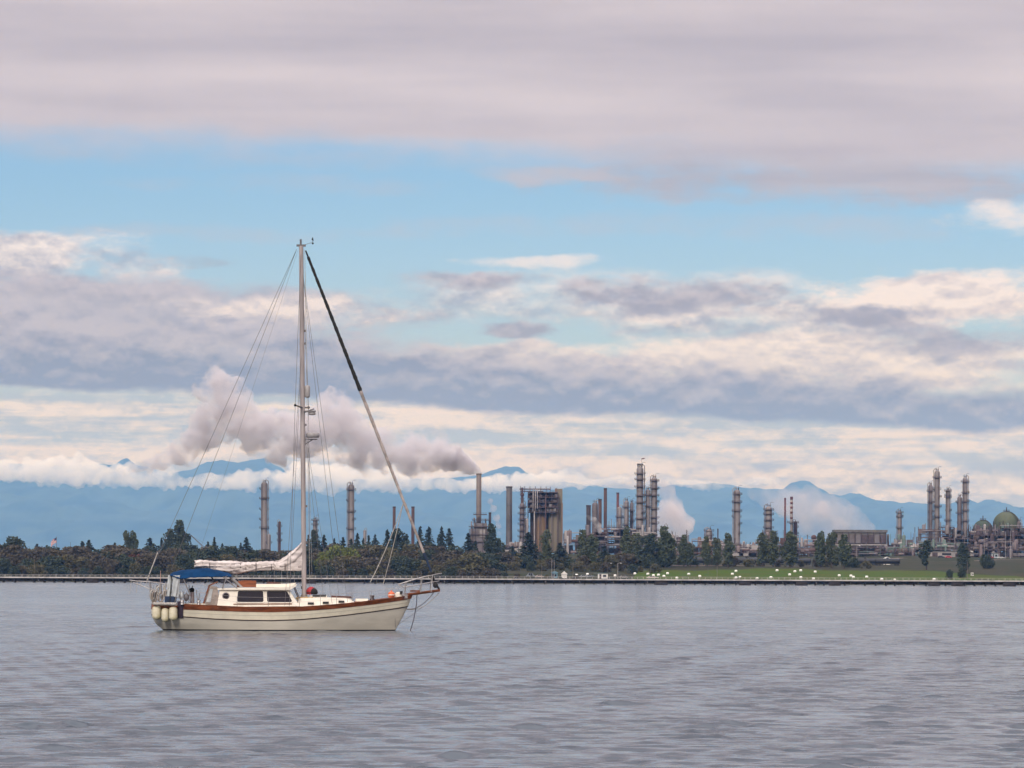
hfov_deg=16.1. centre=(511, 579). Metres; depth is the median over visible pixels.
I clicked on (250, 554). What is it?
bush
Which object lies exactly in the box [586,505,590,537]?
smokestack
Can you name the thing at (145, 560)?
bush
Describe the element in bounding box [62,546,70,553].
bush
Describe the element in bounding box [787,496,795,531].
smokestack
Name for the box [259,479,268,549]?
process column
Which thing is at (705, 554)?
poplar tree
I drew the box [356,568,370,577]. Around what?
bush
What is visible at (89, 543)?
conifer
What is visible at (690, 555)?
poplar tree
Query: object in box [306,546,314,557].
bush
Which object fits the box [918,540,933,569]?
evergreen tree
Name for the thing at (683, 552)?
poplar tree
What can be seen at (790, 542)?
poplar tree
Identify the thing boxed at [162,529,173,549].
evergreen tree
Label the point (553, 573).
hut
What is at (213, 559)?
bush
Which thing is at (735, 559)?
bush
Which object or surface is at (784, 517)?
smokestack
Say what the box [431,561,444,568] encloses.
bush
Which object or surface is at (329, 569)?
bush
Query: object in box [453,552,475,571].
bush
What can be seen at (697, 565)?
gravel road
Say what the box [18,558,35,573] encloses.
bush
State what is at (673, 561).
poplar tree
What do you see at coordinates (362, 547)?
bush
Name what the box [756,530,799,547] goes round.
process unit
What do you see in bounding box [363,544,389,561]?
bush
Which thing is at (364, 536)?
process column
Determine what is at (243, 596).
window frame
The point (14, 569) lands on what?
bush
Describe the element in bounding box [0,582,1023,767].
water
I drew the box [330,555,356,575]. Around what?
bush
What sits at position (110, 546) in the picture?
bush
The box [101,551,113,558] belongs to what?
bush
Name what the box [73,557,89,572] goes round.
bush
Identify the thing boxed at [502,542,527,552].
process unit
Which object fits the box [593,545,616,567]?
conifer
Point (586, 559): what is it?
bush
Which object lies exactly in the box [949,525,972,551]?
process unit
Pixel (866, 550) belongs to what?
process unit
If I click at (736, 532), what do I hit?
process column
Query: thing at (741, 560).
rail tank car
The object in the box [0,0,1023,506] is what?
sky
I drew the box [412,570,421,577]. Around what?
bush
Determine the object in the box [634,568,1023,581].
grass slope
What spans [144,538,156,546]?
conifer
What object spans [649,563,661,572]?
bush
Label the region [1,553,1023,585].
land
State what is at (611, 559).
bush
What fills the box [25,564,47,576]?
bush
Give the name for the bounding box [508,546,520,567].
conifer
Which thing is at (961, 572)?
bush
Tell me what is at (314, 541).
evergreen tree
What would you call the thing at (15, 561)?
bush
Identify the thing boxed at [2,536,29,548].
broadleaf tree
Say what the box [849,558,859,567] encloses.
bush
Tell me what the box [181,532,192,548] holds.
evergreen tree
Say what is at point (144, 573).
bush
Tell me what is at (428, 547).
bush
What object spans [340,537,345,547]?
conifer
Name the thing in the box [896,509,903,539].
process column
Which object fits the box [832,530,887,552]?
cooling tower
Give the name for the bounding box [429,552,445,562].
bush
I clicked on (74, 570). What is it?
bush
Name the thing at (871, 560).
rail tank car
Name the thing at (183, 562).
bush
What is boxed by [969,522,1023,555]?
process unit
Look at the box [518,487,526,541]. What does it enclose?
caged tower
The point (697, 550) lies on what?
process unit
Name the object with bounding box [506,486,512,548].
smokestack
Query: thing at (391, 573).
bush
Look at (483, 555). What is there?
bush
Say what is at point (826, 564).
bush
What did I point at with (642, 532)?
process unit
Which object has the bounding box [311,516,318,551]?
process column
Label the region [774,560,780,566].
bush
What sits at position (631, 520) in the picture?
process column
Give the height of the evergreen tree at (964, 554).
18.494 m
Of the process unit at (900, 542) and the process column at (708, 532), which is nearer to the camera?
the process unit at (900, 542)
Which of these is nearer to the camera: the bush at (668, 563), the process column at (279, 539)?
the bush at (668, 563)
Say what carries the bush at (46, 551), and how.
on the land
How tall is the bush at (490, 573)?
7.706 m
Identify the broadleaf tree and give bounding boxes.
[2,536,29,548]
[313,552,328,569]
[323,544,360,571]
[494,538,505,553]
[979,554,995,567]
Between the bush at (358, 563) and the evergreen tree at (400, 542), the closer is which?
the bush at (358, 563)
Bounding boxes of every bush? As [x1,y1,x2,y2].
[0,544,23,557]
[0,558,12,573]
[5,554,26,566]
[8,566,21,576]
[16,565,27,576]
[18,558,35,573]
[24,549,44,563]
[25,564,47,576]
[30,548,57,557]
[40,555,64,569]
[43,566,57,576]
[48,550,68,563]
[56,566,70,576]
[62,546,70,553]
[62,554,82,572]
[67,545,90,568]
[70,568,79,576]
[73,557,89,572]
[78,568,92,576]
[88,554,107,573]
[92,566,102,576]
[94,558,123,573]
[100,545,127,552]
[100,547,129,559]
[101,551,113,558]
[103,565,116,576]
[114,554,132,572]
[117,568,132,576]
[126,548,150,554]
[127,563,141,575]
[135,553,166,570]
[138,566,155,576]
[143,545,159,552]
[152,566,162,575]
[154,550,175,565]
[159,556,176,571]
[165,548,187,565]
[165,564,178,575]
[171,543,190,549]
[172,554,194,569]
[190,552,208,568]
[202,546,222,559]
[204,558,217,560]
[214,546,243,560]
[220,554,237,560]
[231,558,249,574]
[236,552,249,559]
[236,572,250,577]
[243,549,267,561]
[250,558,264,572]
[250,570,263,577]
[253,549,282,560]
[262,570,278,577]
[283,571,296,577]
[296,571,308,577]
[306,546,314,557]
[306,556,310,567]
[306,560,317,574]
[308,548,320,556]
[310,552,329,562]
[315,568,326,577]
[316,565,335,577]
[317,559,339,570]
[323,543,343,552]
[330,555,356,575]
[334,568,349,577]
[347,567,354,576]
[349,543,372,552]
[349,548,375,561]
[351,557,378,575]
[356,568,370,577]
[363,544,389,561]
[366,565,386,577]
[375,560,390,569]
[381,552,399,558]
[383,569,397,577]
[386,547,398,553]
[387,555,413,575]
[396,566,410,577]
[402,544,418,554]
[407,559,423,574]
[408,551,424,560]
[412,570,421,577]
[416,546,435,551]
[418,549,438,561]
[418,560,433,575]
[427,569,441,577]
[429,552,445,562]
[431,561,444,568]
[433,546,446,552]
[433,565,445,576]
[440,550,463,567]
[441,566,458,577]
[443,558,468,571]
[446,545,463,553]
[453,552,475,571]
[455,570,466,577]
[456,554,490,574]
[470,570,481,577]
[474,558,495,574]
[476,552,489,557]
[478,568,497,577]
[484,553,508,573]
[492,552,514,568]
[495,569,501,578]
[509,562,520,570]
[510,556,522,567]
[520,555,533,567]
[526,561,535,570]
[544,558,554,568]
[557,563,565,569]
[566,559,575,568]
[569,563,574,570]
[572,561,586,570]
[576,555,590,568]
[588,563,600,570]
[599,562,611,572]
[604,555,619,567]
[616,553,638,566]
[616,561,627,570]
[627,564,638,572]
[630,558,642,565]
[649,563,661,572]
[655,552,670,566]
[692,558,699,564]
[732,556,739,565]
[742,559,754,566]
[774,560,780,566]
[798,560,804,566]
[811,558,821,566]
[822,557,833,566]
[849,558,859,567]
[859,561,871,568]
[945,569,953,578]
[957,567,965,577]
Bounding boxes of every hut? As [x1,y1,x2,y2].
[551,571,557,577]
[598,573,607,578]
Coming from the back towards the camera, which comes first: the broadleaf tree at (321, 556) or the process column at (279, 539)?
the process column at (279, 539)
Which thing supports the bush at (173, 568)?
on the land
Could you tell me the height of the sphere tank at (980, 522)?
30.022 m
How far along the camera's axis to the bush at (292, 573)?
1928.62 m
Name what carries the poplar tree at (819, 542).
on the land
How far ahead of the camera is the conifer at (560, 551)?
2073.89 m
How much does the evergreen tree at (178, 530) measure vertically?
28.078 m
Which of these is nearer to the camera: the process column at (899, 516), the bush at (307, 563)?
the bush at (307, 563)
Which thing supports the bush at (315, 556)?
on the land
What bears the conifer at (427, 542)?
on the land
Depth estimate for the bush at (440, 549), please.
2039.00 m
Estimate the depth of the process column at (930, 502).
2598.69 m
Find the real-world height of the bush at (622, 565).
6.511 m
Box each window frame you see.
[236,590,264,602]
[266,590,292,602]
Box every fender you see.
[152,606,160,619]
[161,605,168,621]
[169,606,177,619]
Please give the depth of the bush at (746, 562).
2102.99 m
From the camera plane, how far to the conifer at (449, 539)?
2089.50 m
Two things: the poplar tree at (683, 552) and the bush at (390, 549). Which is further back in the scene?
the poplar tree at (683, 552)
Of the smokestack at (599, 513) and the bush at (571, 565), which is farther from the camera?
the smokestack at (599, 513)
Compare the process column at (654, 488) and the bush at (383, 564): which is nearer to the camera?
the bush at (383, 564)
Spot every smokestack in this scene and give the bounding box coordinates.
[393,506,395,530]
[411,506,414,543]
[476,473,481,522]
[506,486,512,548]
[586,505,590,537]
[598,499,601,531]
[604,488,606,542]
[616,492,618,546]
[784,498,785,539]
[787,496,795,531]
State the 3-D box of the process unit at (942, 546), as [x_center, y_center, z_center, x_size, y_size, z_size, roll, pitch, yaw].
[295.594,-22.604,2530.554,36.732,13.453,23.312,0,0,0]
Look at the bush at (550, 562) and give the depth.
2069.38 m
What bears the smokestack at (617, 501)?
on the land
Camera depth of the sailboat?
161.42 m
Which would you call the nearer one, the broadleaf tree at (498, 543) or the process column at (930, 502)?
the broadleaf tree at (498, 543)
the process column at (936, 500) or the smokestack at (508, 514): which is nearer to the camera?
the process column at (936, 500)
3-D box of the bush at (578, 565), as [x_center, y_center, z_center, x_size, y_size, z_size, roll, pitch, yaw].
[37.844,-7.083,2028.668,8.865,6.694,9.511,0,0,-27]
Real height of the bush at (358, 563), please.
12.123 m
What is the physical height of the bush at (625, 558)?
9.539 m
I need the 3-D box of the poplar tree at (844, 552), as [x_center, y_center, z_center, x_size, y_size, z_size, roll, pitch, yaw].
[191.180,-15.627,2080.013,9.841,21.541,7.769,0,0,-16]
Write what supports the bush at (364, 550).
on the land
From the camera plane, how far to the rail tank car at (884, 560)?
2154.78 m
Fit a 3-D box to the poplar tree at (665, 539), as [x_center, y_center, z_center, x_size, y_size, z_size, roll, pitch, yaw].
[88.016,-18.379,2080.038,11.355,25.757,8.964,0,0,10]
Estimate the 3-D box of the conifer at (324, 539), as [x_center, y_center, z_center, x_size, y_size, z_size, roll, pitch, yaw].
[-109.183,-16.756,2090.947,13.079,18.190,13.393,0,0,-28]
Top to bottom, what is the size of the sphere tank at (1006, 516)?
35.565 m
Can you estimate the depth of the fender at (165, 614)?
160.71 m
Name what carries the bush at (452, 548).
on the land
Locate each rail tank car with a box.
[695,556,703,564]
[737,556,756,564]
[764,558,784,564]
[795,557,811,564]
[858,557,875,564]
[874,557,899,564]
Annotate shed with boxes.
[930,551,955,556]
[991,552,997,557]
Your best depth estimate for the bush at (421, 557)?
1997.09 m
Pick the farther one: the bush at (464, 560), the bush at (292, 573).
the bush at (464, 560)
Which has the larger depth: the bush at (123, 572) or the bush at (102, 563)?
the bush at (102, 563)
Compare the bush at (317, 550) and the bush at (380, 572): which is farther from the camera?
the bush at (317, 550)
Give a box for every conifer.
[86,540,94,551]
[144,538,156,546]
[241,537,252,550]
[319,535,326,551]
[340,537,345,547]
[354,533,360,548]
[371,534,379,545]
[382,529,392,547]
[415,526,423,549]
[423,527,435,546]
[436,526,446,549]
[445,528,454,550]
[461,533,473,551]
[472,540,477,550]
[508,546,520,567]
[517,532,542,567]
[551,543,571,568]
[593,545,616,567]
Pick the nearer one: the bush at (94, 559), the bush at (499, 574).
the bush at (499, 574)
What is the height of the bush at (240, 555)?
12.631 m
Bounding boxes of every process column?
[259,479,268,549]
[266,532,271,549]
[277,519,281,551]
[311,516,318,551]
[346,482,355,545]
[363,528,366,543]
[524,519,527,540]
[615,505,622,546]
[622,496,629,527]
[629,499,634,528]
[634,458,645,533]
[645,487,651,533]
[650,473,658,539]
[704,525,713,554]
[732,485,741,543]
[763,502,773,533]
[793,519,798,538]
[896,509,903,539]
[927,480,933,543]
[933,466,941,543]
[944,485,951,535]
[956,492,962,541]
[961,473,968,543]
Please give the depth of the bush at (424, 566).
1963.88 m
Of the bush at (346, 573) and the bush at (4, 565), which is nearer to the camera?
the bush at (346, 573)
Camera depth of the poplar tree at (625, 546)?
2083.41 m
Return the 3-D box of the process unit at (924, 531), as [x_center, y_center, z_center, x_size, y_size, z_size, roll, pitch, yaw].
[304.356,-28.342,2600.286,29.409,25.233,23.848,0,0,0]
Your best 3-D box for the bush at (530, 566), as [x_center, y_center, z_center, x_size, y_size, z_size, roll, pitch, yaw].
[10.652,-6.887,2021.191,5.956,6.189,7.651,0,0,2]
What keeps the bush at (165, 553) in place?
on the land
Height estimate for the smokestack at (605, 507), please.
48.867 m
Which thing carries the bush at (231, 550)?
on the land
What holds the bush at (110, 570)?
on the land
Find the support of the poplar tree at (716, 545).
on the land
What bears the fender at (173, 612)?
hanging from the sailboat
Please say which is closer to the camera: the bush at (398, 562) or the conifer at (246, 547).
the bush at (398, 562)
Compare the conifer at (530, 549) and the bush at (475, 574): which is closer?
the bush at (475, 574)
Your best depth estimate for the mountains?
45200.44 m
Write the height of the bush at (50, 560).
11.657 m
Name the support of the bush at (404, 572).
on the land
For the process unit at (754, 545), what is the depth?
2561.74 m
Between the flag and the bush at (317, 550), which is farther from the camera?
the flag
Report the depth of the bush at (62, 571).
1923.03 m
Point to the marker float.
(391, 594)
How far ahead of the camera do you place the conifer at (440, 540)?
2089.56 m
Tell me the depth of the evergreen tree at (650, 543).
2077.31 m
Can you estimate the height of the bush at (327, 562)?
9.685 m
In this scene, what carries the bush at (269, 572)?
on the land
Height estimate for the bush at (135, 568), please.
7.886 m
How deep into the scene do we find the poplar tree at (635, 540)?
2082.86 m
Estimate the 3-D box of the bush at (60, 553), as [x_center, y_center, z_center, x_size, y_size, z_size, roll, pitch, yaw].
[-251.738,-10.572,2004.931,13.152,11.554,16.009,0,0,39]
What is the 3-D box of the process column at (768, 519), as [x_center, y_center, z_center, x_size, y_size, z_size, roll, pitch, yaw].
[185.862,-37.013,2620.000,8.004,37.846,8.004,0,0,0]
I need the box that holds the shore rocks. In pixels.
[0,580,1019,585]
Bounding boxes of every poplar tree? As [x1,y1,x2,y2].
[123,530,129,548]
[129,530,138,548]
[538,528,552,560]
[576,529,590,556]
[586,534,599,564]
[619,526,631,554]
[628,533,642,562]
[656,526,674,566]
[668,538,676,566]
[677,534,688,566]
[685,543,694,566]
[700,535,711,566]
[711,537,722,566]
[722,532,735,567]
[756,532,768,566]
[765,530,778,566]
[778,530,797,566]
[814,530,826,567]
[825,532,839,567]
[838,534,852,568]
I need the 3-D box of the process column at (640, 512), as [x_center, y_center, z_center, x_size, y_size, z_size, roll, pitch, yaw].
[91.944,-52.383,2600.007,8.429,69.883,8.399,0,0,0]
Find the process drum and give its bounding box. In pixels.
[592,498,599,532]
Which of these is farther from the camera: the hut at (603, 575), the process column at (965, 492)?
the process column at (965, 492)
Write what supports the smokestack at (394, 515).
on the land
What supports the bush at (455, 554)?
on the land
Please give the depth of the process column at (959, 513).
2604.61 m
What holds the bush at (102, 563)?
on the land
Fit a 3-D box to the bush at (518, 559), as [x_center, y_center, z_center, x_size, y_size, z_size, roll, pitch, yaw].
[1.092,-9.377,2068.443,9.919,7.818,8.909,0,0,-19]
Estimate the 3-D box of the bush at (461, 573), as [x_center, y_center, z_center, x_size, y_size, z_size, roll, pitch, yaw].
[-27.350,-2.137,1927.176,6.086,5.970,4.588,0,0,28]
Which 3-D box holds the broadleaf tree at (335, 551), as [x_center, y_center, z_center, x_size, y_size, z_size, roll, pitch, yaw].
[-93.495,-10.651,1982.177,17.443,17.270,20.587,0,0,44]
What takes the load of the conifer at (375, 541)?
on the land
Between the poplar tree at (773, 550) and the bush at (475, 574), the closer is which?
the bush at (475, 574)
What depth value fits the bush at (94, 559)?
1957.24 m
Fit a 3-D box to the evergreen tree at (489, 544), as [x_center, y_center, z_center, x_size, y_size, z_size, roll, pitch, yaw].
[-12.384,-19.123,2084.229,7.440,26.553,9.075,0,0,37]
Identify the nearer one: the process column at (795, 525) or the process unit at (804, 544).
the process unit at (804, 544)
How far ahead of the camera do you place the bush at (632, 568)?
2021.33 m
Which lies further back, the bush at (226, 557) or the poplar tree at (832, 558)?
the poplar tree at (832, 558)
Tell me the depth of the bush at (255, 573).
1924.76 m
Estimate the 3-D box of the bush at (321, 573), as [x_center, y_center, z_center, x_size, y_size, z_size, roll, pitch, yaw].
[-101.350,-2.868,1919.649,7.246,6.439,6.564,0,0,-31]
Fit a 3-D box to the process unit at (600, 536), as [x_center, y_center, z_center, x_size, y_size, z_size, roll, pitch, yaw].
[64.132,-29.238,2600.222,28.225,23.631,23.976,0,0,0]
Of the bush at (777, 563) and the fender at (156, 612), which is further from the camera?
the bush at (777, 563)
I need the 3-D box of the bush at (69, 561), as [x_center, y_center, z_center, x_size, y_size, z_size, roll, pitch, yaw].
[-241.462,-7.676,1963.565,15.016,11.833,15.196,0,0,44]
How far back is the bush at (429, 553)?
2010.76 m
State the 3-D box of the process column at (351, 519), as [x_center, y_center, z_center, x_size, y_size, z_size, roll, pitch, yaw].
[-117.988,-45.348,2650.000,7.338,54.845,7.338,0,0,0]
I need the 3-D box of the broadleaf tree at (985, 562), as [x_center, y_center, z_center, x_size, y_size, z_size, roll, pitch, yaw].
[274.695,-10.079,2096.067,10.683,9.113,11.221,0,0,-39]
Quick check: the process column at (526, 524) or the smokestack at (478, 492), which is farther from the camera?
the smokestack at (478, 492)
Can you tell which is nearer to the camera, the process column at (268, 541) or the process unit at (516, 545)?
the process unit at (516, 545)
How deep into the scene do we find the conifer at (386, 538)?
2084.67 m
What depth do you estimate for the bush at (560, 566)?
2039.03 m
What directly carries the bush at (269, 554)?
on the land
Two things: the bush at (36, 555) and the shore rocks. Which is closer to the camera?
the shore rocks
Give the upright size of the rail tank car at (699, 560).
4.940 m
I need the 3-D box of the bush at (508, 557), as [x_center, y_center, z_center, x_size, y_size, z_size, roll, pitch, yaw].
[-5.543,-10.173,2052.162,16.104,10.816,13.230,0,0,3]
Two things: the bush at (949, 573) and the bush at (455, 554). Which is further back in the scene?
the bush at (455, 554)
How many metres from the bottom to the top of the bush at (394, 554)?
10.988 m
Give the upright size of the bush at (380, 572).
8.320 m
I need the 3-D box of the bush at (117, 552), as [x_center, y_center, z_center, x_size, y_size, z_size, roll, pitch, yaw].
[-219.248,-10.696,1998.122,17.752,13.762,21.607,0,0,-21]
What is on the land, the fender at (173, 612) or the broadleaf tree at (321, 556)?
the broadleaf tree at (321, 556)
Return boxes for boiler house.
[469,513,488,552]
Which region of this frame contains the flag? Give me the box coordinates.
[51,537,56,548]
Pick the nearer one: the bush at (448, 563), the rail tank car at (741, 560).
the bush at (448, 563)
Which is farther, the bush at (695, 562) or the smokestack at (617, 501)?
the smokestack at (617, 501)
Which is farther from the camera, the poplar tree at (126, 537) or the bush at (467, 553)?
the poplar tree at (126, 537)
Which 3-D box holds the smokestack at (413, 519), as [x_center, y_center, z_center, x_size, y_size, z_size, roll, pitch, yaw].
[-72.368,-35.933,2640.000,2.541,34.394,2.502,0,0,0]
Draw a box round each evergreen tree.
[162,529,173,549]
[169,520,191,546]
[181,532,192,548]
[307,529,320,549]
[387,528,410,554]
[483,523,496,553]
[636,534,659,566]
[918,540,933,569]
[956,542,970,570]
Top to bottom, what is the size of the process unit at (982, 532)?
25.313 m
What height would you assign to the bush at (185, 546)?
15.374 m
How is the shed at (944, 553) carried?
on the land
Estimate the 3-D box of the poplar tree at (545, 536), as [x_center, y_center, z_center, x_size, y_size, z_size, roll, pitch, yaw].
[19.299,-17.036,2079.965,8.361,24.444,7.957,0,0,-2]
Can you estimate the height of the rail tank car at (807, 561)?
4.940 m
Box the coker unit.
[520,486,562,552]
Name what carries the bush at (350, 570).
on the land
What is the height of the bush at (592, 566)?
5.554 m
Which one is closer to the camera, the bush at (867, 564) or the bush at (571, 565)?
the bush at (571, 565)
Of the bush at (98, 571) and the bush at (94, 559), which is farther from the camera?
the bush at (94, 559)
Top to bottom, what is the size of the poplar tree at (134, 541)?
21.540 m
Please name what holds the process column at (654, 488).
on the land
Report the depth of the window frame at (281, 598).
161.07 m
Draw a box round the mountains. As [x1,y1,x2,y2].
[0,458,1023,554]
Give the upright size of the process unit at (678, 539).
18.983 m
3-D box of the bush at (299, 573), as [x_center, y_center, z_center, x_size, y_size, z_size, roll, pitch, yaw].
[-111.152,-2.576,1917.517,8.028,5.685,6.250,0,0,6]
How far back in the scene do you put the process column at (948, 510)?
2604.59 m
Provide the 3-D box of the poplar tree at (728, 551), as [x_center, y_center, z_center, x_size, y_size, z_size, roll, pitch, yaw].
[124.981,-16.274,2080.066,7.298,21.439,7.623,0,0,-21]
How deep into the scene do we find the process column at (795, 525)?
2610.83 m
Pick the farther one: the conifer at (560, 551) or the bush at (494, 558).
the conifer at (560, 551)
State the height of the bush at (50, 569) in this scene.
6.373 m
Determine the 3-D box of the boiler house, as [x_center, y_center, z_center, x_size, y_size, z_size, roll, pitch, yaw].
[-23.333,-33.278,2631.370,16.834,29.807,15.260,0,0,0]
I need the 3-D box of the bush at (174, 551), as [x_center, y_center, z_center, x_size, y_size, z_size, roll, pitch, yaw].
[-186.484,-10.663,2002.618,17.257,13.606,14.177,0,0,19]
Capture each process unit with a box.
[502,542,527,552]
[563,529,587,553]
[585,522,618,553]
[605,519,635,553]
[630,523,664,552]
[668,530,690,555]
[691,535,722,555]
[719,538,757,554]
[732,542,815,556]
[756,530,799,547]
[796,535,834,554]
[833,543,916,556]
[887,532,916,555]
[909,537,958,555]
[917,522,954,550]
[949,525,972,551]
[955,539,1023,556]
[966,521,998,549]
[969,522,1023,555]
[995,521,1023,553]
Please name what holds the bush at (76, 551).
on the land
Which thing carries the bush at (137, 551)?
on the land
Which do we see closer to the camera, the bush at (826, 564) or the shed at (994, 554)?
the bush at (826, 564)
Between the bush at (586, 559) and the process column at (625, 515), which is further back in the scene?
the process column at (625, 515)
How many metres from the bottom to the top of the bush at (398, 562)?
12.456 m
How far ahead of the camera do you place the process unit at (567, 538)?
2601.17 m
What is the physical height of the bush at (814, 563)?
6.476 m
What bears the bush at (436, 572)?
on the land
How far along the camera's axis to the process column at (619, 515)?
2610.36 m
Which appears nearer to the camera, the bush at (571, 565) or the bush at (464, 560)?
the bush at (464, 560)
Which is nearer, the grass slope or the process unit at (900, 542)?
the grass slope
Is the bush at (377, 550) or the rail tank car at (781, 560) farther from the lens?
the rail tank car at (781, 560)
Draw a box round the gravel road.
[672,565,724,565]
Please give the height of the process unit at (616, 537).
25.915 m
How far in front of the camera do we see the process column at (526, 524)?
2597.04 m
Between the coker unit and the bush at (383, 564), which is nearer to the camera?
the bush at (383, 564)
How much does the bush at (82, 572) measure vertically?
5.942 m
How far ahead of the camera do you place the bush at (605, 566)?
2022.59 m
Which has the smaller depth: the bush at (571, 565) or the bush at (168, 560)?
the bush at (168, 560)
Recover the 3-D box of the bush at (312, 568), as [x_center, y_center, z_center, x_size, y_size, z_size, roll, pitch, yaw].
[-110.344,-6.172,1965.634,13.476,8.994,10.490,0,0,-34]
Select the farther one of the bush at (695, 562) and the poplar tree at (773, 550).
the bush at (695, 562)
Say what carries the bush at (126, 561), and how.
on the land
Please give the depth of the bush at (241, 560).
1951.91 m
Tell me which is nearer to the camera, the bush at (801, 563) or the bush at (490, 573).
the bush at (490, 573)
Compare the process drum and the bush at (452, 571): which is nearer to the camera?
the bush at (452, 571)
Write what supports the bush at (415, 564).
on the land
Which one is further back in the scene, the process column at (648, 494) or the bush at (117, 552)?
the process column at (648, 494)
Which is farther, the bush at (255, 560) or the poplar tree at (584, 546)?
the poplar tree at (584, 546)
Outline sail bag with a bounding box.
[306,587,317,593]
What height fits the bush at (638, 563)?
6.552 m
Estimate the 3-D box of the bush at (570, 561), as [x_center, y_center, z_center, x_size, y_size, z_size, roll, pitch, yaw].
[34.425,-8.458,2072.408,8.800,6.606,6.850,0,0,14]
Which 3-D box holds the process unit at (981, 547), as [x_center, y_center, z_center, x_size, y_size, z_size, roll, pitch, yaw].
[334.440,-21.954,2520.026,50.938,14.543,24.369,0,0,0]
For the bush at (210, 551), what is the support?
on the land
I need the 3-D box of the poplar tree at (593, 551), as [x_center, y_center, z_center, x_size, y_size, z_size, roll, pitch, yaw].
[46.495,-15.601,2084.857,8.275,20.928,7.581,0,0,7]
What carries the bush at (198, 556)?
on the land
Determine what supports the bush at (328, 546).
on the land
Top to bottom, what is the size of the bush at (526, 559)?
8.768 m
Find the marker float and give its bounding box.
[388,590,394,597]
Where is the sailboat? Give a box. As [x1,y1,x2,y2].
[129,237,441,630]
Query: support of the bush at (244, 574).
on the land
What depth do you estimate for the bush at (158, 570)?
1935.62 m
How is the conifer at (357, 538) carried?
on the land
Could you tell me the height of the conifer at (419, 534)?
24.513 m
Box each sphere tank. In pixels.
[973,519,992,528]
[994,507,1017,533]
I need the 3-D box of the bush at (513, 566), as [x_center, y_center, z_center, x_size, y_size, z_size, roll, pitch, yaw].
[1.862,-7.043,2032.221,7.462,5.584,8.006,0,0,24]
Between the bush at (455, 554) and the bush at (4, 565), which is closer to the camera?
the bush at (4, 565)
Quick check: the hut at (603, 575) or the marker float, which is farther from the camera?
the hut at (603, 575)
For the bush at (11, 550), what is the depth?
1999.26 m
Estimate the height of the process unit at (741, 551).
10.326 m
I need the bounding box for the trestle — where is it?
[0,574,1023,585]
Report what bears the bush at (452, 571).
on the land
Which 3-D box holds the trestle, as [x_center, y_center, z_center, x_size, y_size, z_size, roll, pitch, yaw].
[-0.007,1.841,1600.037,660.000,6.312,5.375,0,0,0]
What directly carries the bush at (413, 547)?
on the land
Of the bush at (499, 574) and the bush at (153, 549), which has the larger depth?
the bush at (153, 549)
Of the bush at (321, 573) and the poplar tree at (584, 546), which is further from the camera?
the poplar tree at (584, 546)
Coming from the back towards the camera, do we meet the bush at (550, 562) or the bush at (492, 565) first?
the bush at (550, 562)
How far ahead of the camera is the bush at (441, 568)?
1934.78 m
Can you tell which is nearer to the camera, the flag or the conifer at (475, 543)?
the conifer at (475, 543)
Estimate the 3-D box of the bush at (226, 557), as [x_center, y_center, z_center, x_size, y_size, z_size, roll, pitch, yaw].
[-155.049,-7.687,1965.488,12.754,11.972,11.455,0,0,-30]
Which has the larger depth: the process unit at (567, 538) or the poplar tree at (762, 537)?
the process unit at (567, 538)

